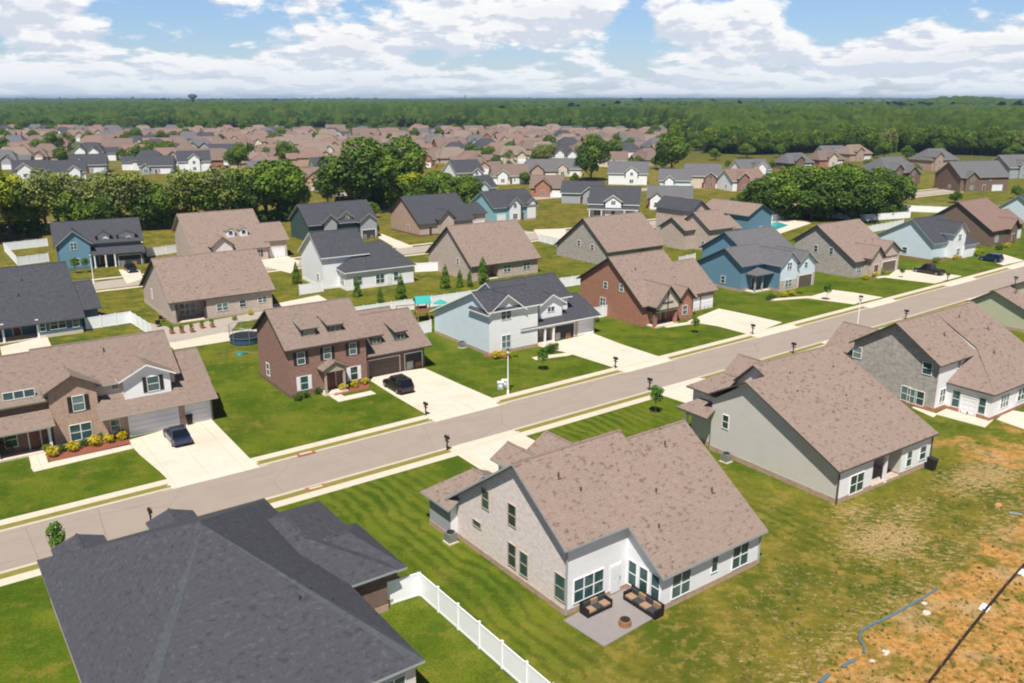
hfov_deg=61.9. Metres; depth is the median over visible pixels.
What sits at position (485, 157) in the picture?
brick house
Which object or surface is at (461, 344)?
air conditioner
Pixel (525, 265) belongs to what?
window
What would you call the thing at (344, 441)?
verge
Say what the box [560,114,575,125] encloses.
broadleaf tree
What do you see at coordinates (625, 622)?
fire pit
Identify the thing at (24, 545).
road
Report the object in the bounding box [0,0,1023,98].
sky
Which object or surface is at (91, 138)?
brick house
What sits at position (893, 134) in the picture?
broadleaf tree
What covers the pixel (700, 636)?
ground
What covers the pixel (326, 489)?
pavement
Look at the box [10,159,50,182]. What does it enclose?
house
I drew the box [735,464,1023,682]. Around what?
weeds
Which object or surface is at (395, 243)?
driveway
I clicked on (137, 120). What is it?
broadleaf tree
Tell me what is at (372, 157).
oak tree
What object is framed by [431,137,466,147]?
brick house
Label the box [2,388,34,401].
window
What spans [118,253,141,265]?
garage door
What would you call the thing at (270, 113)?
forest
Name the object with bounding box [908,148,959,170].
brick house
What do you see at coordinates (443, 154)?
brick house
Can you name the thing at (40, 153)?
brick house
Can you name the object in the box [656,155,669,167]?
broadleaf tree
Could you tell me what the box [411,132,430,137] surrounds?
brick house
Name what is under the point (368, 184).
broadleaf tree
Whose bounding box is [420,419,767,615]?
brick house
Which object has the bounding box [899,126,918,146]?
oak tree
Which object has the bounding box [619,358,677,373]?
driveway apron
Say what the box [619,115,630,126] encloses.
oak tree
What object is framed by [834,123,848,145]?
oak tree
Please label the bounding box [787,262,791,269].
window
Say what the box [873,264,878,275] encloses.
door
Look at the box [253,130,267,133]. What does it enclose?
brick house
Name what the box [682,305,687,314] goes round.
window
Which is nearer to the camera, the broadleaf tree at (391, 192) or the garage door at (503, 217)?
the garage door at (503, 217)
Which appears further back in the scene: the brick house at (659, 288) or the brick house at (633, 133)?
the brick house at (633, 133)
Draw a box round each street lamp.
[89,253,94,283]
[506,349,509,394]
[857,296,861,323]
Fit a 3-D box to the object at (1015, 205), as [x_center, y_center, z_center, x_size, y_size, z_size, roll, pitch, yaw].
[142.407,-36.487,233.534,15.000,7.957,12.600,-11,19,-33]
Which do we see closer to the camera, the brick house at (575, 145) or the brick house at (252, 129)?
the brick house at (575, 145)
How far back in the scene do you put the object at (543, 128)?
734.21 m
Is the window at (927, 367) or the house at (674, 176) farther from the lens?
the house at (674, 176)
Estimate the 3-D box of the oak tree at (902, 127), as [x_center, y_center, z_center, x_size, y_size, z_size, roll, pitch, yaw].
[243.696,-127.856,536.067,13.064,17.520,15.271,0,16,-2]
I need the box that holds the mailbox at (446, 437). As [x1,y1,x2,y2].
[444,434,449,449]
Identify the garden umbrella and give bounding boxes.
[433,299,446,305]
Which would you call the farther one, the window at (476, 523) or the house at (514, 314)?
the house at (514, 314)
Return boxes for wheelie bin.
[185,414,192,424]
[925,456,938,469]
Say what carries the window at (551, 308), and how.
in the house at (514, 314)
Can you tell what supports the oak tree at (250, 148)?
on the ground
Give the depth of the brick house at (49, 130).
682.46 m
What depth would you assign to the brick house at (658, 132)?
640.32 m
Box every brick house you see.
[0,329,217,462]
[7,142,33,147]
[21,130,28,136]
[24,136,36,140]
[28,147,58,159]
[31,135,42,139]
[33,129,58,133]
[36,131,58,136]
[37,143,60,151]
[37,498,424,682]
[43,140,68,150]
[44,135,71,149]
[65,129,87,141]
[78,135,103,144]
[85,127,104,134]
[95,133,122,137]
[101,138,133,146]
[141,130,157,136]
[153,147,178,165]
[171,208,288,259]
[173,136,189,144]
[176,143,194,150]
[181,148,223,168]
[194,125,210,129]
[194,136,212,142]
[212,139,246,146]
[214,128,225,131]
[222,125,238,130]
[229,152,268,167]
[240,130,251,133]
[244,127,258,131]
[249,153,277,160]
[251,297,431,398]
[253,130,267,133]
[254,147,285,161]
[259,144,275,147]
[276,131,297,136]
[281,134,299,140]
[285,147,325,165]
[296,133,312,140]
[298,127,317,132]
[300,168,325,187]
[318,148,340,156]
[320,137,345,145]
[323,133,346,140]
[325,124,345,129]
[348,135,381,143]
[351,130,378,134]
[388,128,408,132]
[388,192,487,236]
[400,149,436,167]
[407,125,425,130]
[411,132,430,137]
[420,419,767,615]
[428,143,448,151]
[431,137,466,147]
[435,147,463,163]
[443,127,462,133]
[448,153,470,159]
[458,150,492,161]
[462,125,483,129]
[466,127,478,129]
[467,157,500,173]
[477,129,501,137]
[487,142,504,145]
[513,128,529,134]
[518,140,533,150]
[523,130,548,135]
[523,134,538,137]
[524,159,558,174]
[529,175,565,196]
[557,133,575,136]
[570,142,582,148]
[571,129,589,135]
[576,249,718,327]
[580,135,610,141]
[587,127,599,130]
[596,137,613,142]
[618,131,641,136]
[628,150,669,165]
[632,148,663,154]
[634,141,643,147]
[636,128,647,132]
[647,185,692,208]
[654,131,665,134]
[773,152,813,168]
[807,150,844,166]
[837,144,873,160]
[861,156,922,183]
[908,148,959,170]
[932,197,1023,245]
[933,160,1010,191]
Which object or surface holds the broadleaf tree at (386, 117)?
on the ground
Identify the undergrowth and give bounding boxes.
[0,201,294,235]
[334,190,475,207]
[760,201,907,218]
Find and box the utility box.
[497,381,503,389]
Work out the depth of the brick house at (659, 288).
131.81 m
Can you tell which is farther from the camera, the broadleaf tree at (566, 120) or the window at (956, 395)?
the broadleaf tree at (566, 120)
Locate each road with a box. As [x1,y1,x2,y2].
[0,267,1023,570]
[92,189,953,289]
[258,178,774,222]
[311,188,535,234]
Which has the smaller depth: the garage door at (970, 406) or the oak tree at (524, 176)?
the garage door at (970, 406)
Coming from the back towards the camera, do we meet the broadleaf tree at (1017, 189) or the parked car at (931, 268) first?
the broadleaf tree at (1017, 189)
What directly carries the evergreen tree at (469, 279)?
on the ground
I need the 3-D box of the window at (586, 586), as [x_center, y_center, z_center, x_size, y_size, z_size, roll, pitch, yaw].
[5.130,16.360,57.182,2.700,1.800,0.120,-12,20,-35]
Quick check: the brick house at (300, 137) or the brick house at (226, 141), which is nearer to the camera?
the brick house at (226, 141)
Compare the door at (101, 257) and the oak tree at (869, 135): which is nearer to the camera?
the door at (101, 257)
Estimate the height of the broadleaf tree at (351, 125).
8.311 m
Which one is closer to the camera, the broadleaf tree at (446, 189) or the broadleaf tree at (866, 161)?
the broadleaf tree at (446, 189)
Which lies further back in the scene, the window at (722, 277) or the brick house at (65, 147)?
the brick house at (65, 147)
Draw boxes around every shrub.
[0,439,13,453]
[41,442,50,450]
[45,446,58,455]
[58,443,67,451]
[65,441,78,450]
[79,438,89,446]
[87,434,100,446]
[102,433,114,442]
[116,429,128,440]
[293,393,301,400]
[300,390,309,397]
[314,387,322,393]
[338,383,348,389]
[350,379,357,387]
[361,378,368,384]
[490,350,501,358]
[502,350,511,358]
[545,343,554,351]
[765,293,773,300]
[932,257,940,261]
[974,249,983,255]
[995,243,1003,249]
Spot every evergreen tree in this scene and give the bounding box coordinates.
[292,262,301,283]
[352,276,361,297]
[377,287,384,302]
[395,273,406,299]
[439,264,450,288]
[455,269,463,287]
[466,271,473,286]
[478,256,489,284]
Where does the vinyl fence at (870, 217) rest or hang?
on the ground
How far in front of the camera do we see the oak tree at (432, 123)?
894.60 m
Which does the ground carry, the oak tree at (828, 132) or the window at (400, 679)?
the oak tree at (828, 132)
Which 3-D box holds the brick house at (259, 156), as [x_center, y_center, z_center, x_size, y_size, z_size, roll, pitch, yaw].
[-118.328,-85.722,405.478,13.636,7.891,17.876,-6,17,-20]
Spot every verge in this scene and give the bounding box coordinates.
[0,484,170,529]
[0,564,38,578]
[256,418,431,464]
[267,449,452,502]
[497,370,622,403]
[514,392,651,432]
[667,336,753,358]
[700,343,824,378]
[794,306,866,325]
[874,300,969,328]
[893,285,945,299]
[973,268,1009,277]
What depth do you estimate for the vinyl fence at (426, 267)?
167.76 m
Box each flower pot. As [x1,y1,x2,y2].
[169,326,173,333]
[179,324,183,333]
[189,324,193,332]
[199,320,203,328]
[209,319,213,327]
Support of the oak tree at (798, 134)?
on the ground
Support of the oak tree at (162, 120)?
on the ground
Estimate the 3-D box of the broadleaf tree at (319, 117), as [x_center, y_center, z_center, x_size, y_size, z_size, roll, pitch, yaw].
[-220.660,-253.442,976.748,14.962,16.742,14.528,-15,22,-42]
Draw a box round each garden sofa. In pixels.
[579,591,612,617]
[623,584,664,619]
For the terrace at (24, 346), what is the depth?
117.45 m
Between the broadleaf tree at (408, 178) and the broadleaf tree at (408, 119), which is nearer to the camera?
the broadleaf tree at (408, 178)
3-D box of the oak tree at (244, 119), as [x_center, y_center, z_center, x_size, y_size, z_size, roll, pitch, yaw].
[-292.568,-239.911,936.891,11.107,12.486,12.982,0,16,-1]
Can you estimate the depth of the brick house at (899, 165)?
335.45 m
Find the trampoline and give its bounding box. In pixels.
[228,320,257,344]
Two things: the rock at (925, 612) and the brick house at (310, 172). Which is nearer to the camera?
the rock at (925, 612)
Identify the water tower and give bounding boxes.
[188,94,196,101]
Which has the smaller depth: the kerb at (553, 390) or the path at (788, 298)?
the kerb at (553, 390)
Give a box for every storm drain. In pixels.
[296,450,315,456]
[305,483,326,490]
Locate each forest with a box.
[0,95,1023,106]
[0,100,1023,127]
[446,103,1023,155]
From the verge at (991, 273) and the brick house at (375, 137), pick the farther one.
the brick house at (375, 137)
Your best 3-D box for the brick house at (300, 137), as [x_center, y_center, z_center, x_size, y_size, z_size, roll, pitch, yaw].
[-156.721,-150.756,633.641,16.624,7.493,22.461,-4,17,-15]
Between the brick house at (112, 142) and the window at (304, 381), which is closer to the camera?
the window at (304, 381)
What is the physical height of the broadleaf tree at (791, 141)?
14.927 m
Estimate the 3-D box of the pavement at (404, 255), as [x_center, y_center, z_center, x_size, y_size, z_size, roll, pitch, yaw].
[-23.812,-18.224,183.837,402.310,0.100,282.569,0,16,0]
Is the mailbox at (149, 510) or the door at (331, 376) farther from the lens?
the door at (331, 376)
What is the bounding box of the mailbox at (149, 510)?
[147,507,151,519]
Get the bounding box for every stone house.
[139,248,275,323]
[425,219,540,281]
[554,212,665,263]
[653,196,742,249]
[792,219,902,277]
[825,301,1023,420]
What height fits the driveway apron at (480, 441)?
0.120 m
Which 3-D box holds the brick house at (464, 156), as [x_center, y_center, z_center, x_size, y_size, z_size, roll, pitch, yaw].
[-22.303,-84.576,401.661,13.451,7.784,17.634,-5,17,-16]
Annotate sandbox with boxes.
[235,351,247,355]
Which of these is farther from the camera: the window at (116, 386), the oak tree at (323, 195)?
the oak tree at (323, 195)
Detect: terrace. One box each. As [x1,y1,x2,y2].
[0,337,50,354]
[151,311,262,341]
[563,589,652,646]
[771,217,810,233]
[912,407,936,416]
[936,409,993,427]
[997,410,1023,428]
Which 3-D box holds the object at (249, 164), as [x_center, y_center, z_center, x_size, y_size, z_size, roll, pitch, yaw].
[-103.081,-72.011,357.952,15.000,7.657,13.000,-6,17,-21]
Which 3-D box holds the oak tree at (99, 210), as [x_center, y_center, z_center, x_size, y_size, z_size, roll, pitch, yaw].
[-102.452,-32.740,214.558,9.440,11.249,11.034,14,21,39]
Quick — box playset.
[396,295,433,321]
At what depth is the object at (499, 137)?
581.54 m
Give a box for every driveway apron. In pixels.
[163,462,266,491]
[429,401,504,423]
[448,430,518,450]
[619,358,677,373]
[662,377,704,390]
[751,325,802,338]
[864,299,899,307]
[944,277,980,286]
[1008,263,1023,268]
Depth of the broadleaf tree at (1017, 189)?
287.82 m
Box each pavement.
[0,261,1023,525]
[0,301,970,586]
[91,188,937,279]
[96,193,950,291]
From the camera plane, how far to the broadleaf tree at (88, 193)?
212.96 m
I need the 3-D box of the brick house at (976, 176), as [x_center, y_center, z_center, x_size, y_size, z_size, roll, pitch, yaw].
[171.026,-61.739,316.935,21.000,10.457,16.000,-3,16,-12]
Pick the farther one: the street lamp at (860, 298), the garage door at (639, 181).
the garage door at (639, 181)
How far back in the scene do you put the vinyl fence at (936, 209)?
255.04 m
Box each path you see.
[29,444,132,471]
[329,391,375,401]
[532,349,589,359]
[664,319,710,327]
[767,296,812,300]
[874,275,896,277]
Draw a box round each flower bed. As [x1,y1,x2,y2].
[45,437,130,461]
[334,383,369,395]
[483,354,509,358]
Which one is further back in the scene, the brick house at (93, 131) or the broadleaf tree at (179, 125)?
the broadleaf tree at (179, 125)
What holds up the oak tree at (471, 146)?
on the ground
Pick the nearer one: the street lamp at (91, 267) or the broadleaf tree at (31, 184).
the street lamp at (91, 267)
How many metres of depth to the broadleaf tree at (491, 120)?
930.86 m
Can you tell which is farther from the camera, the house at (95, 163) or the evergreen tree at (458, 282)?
the house at (95, 163)
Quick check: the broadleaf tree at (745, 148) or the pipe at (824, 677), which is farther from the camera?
the broadleaf tree at (745, 148)
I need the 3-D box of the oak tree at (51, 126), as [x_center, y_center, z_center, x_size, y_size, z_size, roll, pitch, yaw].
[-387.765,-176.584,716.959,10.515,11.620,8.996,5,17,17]
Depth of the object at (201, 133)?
651.88 m
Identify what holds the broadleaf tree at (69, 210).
on the ground
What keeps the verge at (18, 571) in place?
on the ground
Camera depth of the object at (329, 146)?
497.08 m
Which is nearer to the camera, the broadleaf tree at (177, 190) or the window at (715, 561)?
the window at (715, 561)
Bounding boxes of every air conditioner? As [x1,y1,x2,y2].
[443,529,458,545]
[458,341,466,348]
[719,451,732,463]
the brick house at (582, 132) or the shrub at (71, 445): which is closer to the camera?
the shrub at (71, 445)
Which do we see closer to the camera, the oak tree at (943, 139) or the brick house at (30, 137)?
the oak tree at (943, 139)
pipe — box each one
[817,673,829,682]
[841,658,856,668]
[858,587,938,653]
[1008,511,1021,515]
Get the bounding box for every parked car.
[123,263,137,272]
[163,424,192,446]
[382,373,414,393]
[913,263,945,275]
[978,253,1003,262]
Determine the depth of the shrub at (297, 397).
96.45 m
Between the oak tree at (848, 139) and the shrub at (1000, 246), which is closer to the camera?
the shrub at (1000, 246)
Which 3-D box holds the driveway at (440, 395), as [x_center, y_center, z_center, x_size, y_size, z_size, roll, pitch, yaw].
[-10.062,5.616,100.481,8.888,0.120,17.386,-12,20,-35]
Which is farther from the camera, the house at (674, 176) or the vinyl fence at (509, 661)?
the house at (674, 176)
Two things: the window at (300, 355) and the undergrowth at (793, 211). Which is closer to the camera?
the window at (300, 355)
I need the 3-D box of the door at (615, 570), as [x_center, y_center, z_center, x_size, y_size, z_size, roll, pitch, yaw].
[7.127,16.256,58.637,1.100,2.200,0.120,-12,20,-35]
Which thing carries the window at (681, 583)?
in the brick house at (667, 516)
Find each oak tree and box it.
[0,137,10,143]
[10,124,24,129]
[36,116,53,124]
[41,131,65,146]
[44,124,55,128]
[52,146,67,159]
[79,117,89,124]
[82,189,126,219]
[88,118,100,125]
[102,115,112,124]
[137,186,179,228]
[155,113,171,127]
[155,130,167,137]
[168,115,180,124]
[181,117,189,126]
[198,119,206,126]
[213,118,220,126]
[217,119,228,126]
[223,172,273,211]
[239,121,252,128]
[241,117,249,125]
[247,143,254,151]
[261,158,309,219]
[278,183,312,206]
[283,123,293,128]
[294,115,303,125]
[310,136,401,199]
[313,178,336,201]
[324,114,334,123]
[380,135,429,180]
[393,111,405,125]
[427,118,437,127]
[434,127,443,134]
[437,117,446,125]
[452,174,483,195]
[453,112,466,127]
[464,143,478,150]
[490,156,501,163]
[500,116,509,123]
[519,115,532,125]
[519,172,530,183]
[531,147,549,158]
[543,134,555,141]
[573,133,611,180]
[593,113,608,128]
[605,138,622,150]
[612,133,622,140]
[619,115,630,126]
[644,129,654,133]
[647,115,660,126]
[648,125,660,130]
[655,135,691,167]
[679,119,689,138]
[708,129,719,148]
[712,134,729,153]
[717,126,734,153]
[730,192,749,201]
[736,126,754,154]
[740,131,758,154]
[741,171,804,210]
[744,125,768,153]
[752,131,769,154]
[786,165,845,219]
[790,132,802,152]
[799,128,813,152]
[820,128,833,144]
[825,167,888,219]
[831,127,845,145]
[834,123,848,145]
[839,124,856,144]
[845,124,863,144]
[850,128,862,143]
[854,126,879,150]
[860,166,906,205]
[897,124,911,151]
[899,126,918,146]
[900,145,915,159]
[904,129,919,148]
[916,125,933,148]
[921,125,941,147]
[927,127,948,148]
[933,126,953,148]
[948,191,963,202]
[971,134,988,155]
[975,127,995,155]
[984,126,1006,155]
[995,130,1017,153]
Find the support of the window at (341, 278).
in the house at (341, 258)
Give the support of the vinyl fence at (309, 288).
on the ground
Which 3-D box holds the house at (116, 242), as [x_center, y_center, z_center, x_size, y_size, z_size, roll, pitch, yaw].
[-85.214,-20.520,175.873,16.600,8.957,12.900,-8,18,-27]
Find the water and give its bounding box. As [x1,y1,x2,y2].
[771,221,787,229]
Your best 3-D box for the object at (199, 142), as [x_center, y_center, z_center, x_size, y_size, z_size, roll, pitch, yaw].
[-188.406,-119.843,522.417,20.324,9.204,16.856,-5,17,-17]
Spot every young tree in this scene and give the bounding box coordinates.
[45,521,65,547]
[69,257,78,272]
[81,257,89,270]
[536,347,547,370]
[650,385,664,413]
[691,317,699,327]
[823,283,832,299]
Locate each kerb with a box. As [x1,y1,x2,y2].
[0,487,171,532]
[0,562,36,573]
[258,420,434,466]
[265,448,445,499]
[499,372,624,404]
[512,390,650,429]
[671,337,757,359]
[699,342,820,377]
[797,307,869,326]
[872,299,965,327]
[897,286,948,300]
[977,269,1012,278]
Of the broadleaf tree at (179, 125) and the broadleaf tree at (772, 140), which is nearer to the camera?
the broadleaf tree at (772, 140)
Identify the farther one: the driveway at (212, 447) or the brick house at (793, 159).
the brick house at (793, 159)
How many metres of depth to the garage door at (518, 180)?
338.30 m
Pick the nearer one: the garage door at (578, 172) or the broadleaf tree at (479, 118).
the garage door at (578, 172)
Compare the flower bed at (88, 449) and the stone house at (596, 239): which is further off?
the stone house at (596, 239)
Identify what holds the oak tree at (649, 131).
on the ground
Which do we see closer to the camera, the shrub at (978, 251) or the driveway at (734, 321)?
the driveway at (734, 321)
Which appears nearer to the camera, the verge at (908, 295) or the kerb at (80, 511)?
the kerb at (80, 511)
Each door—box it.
[12,327,21,335]
[27,430,42,449]
[93,168,103,172]
[99,255,105,264]
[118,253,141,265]
[127,406,179,436]
[160,169,170,173]
[184,400,211,424]
[200,166,208,170]
[269,246,284,257]
[327,371,336,388]
[362,229,375,238]
[368,354,400,376]
[386,272,391,284]
[404,350,422,369]
[428,226,432,234]
[497,214,505,220]
[515,178,524,183]
[550,190,561,196]
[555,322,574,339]
[570,171,579,176]
[578,318,593,335]
[609,561,621,594]
[637,179,643,184]
[660,312,665,321]
[693,297,699,310]
[701,294,712,308]
[751,277,754,288]
[797,273,812,287]
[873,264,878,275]
[881,259,896,270]
[959,394,977,416]
[965,246,973,256]
[991,185,1002,190]
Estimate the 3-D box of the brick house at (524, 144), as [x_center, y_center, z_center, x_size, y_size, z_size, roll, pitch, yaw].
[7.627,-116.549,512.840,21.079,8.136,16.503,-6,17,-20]
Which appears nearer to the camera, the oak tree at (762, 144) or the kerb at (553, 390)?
the kerb at (553, 390)
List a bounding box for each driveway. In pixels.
[118,269,141,283]
[130,420,254,482]
[262,256,299,272]
[369,368,499,417]
[377,234,412,248]
[458,433,534,472]
[534,228,565,237]
[540,333,658,367]
[661,379,702,402]
[687,309,781,334]
[809,290,882,303]
[886,270,960,283]
[992,254,1023,264]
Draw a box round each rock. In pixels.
[882,650,889,655]
[922,610,930,614]
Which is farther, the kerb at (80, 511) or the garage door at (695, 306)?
the garage door at (695, 306)
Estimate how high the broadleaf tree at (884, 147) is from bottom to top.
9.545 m
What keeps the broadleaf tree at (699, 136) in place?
on the ground
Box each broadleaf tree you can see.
[0,128,10,134]
[0,168,15,220]
[0,174,28,238]
[1,188,50,235]
[16,171,66,234]
[17,119,27,127]
[25,116,40,124]
[25,167,75,221]
[26,129,39,135]
[28,139,39,145]
[34,140,45,146]
[48,189,93,220]
[53,121,62,126]
[58,174,109,208]
[59,118,69,124]
[59,132,75,143]
[65,114,80,124]
[80,132,92,139]
[90,170,138,215]
[100,120,108,125]
[109,170,155,216]
[116,148,126,155]
[119,131,130,137]
[122,116,132,126]
[125,183,171,229]
[127,144,142,156]
[129,127,141,135]
[133,116,140,123]
[141,141,158,149]
[143,115,155,125]
[160,140,175,147]
[161,178,195,211]
[166,168,214,211]
[168,130,177,134]
[176,123,184,127]
[182,176,233,211]
[186,119,197,126]
[196,115,207,123]
[196,164,239,207]
[207,166,254,209]
[223,145,249,167]
[226,114,238,126]
[233,159,294,220]
[234,141,247,148]
[248,116,259,124]
[260,118,268,126]
[261,147,269,152]
[267,131,276,137]
[275,117,287,126]
[275,141,299,158]
[276,126,286,133]
[288,117,296,123]
[306,118,317,126]
[313,112,324,126]
[342,113,356,123]
[348,123,354,130]
[354,113,368,124]
[362,175,377,192]
[369,120,377,128]
[369,202,380,212]
[372,117,382,127]
[372,176,411,206]
[381,112,392,125]
[388,123,397,126]
[390,172,427,193]
[404,114,415,125]
[409,127,419,135]
[410,171,451,194]
[414,114,424,123]
[423,116,432,127]
[428,172,471,195]
[444,113,453,125]
[473,113,487,124]
[480,119,488,126]
[481,146,494,154]
[487,118,493,124]
[504,141,515,145]
[504,149,512,163]
[530,116,543,125]
[532,144,549,158]
[544,143,556,158]
[545,118,552,123]
[553,118,562,125]
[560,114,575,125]
[569,173,578,180]
[575,119,584,126]
[583,117,594,126]
[610,116,619,124]
[624,138,634,142]
[631,119,639,128]
[633,155,644,160]
[636,117,648,126]
[650,154,660,168]
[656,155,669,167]
[658,123,685,142]
[667,117,676,127]
[673,119,681,128]
[685,127,693,140]
[689,139,702,150]
[691,131,699,147]
[695,130,702,143]
[702,127,715,149]
[704,128,712,150]
[708,148,721,158]
[725,129,739,153]
[725,160,731,166]
[730,133,741,153]
[737,143,755,157]
[766,134,777,154]
[768,160,776,167]
[771,130,788,145]
[773,164,820,203]
[774,143,785,156]
[784,129,798,152]
[797,130,810,152]
[812,129,833,147]
[815,163,859,201]
[825,131,839,144]
[863,158,872,163]
[874,141,893,156]
[878,132,884,142]
[882,127,892,141]
[882,128,896,152]
[884,174,917,203]
[892,132,899,143]
[907,127,925,152]
[934,143,945,149]
[942,126,963,153]
[952,129,976,154]
[960,134,976,154]
[966,137,978,155]
[979,131,998,155]
[1002,143,1023,154]
[1011,129,1023,143]
[1011,185,1023,196]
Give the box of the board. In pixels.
[979,603,990,612]
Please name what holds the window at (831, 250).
in the stone house at (854, 248)
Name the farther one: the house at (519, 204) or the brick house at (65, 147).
the brick house at (65, 147)
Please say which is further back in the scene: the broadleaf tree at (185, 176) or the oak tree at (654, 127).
the oak tree at (654, 127)
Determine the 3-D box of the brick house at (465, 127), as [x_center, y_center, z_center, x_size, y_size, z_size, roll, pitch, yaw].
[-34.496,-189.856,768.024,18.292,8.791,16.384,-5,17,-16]
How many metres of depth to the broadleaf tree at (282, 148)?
435.71 m
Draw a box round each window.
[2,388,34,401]
[4,435,18,448]
[39,324,45,331]
[50,321,66,329]
[69,421,92,440]
[70,243,76,249]
[71,394,85,411]
[72,319,79,327]
[110,419,120,432]
[111,384,118,389]
[146,375,159,391]
[179,302,195,315]
[216,302,228,311]
[239,300,246,306]
[258,296,266,302]
[266,362,269,376]
[296,351,305,364]
[300,375,308,390]
[303,329,314,336]
[323,346,331,359]
[329,325,340,331]
[340,276,344,285]
[349,342,356,354]
[350,366,357,380]
[353,276,362,285]
[372,336,380,344]
[376,274,384,283]
[385,674,405,682]
[393,272,398,280]
[396,332,404,339]
[472,518,480,529]
[481,487,488,511]
[501,310,510,320]
[501,334,510,348]
[503,265,510,271]
[507,502,515,528]
[507,541,515,569]
[519,550,527,578]
[523,262,529,269]
[547,306,554,312]
[554,571,564,603]
[573,568,604,604]
[600,297,605,305]
[603,281,607,288]
[619,284,623,291]
[627,559,637,586]
[638,565,648,593]
[650,572,660,600]
[671,568,691,600]
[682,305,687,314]
[711,556,718,573]
[720,275,724,282]
[721,414,728,429]
[731,541,749,570]
[785,279,791,286]
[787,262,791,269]
[829,247,833,254]
[848,471,864,495]
[852,346,861,358]
[856,265,861,273]
[900,385,910,401]
[905,449,913,467]
[906,388,916,404]
[913,390,924,406]
[918,444,927,460]
[921,361,932,375]
[938,388,946,403]
[951,389,960,407]
[977,397,986,414]
[999,394,1009,409]
[1016,388,1023,401]
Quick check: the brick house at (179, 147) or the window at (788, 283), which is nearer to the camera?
the window at (788, 283)
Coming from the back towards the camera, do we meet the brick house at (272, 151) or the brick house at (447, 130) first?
the brick house at (447, 130)
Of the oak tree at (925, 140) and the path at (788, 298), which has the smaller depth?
the path at (788, 298)
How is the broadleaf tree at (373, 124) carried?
on the ground
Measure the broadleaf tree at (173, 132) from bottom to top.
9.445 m
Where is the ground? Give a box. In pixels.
[0,98,1023,682]
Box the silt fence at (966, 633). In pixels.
[926,563,1023,682]
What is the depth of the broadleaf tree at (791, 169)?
244.39 m
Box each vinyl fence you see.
[3,238,49,265]
[84,311,150,331]
[141,241,176,256]
[298,281,323,294]
[355,275,579,309]
[387,570,549,682]
[415,262,437,271]
[418,319,431,332]
[539,233,558,245]
[595,305,606,318]
[679,253,695,259]
[771,211,910,220]
[868,219,903,231]
[903,205,946,212]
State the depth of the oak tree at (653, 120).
804.43 m
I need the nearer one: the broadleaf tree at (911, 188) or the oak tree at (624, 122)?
the broadleaf tree at (911, 188)
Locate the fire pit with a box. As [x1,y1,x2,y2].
[618,616,631,628]

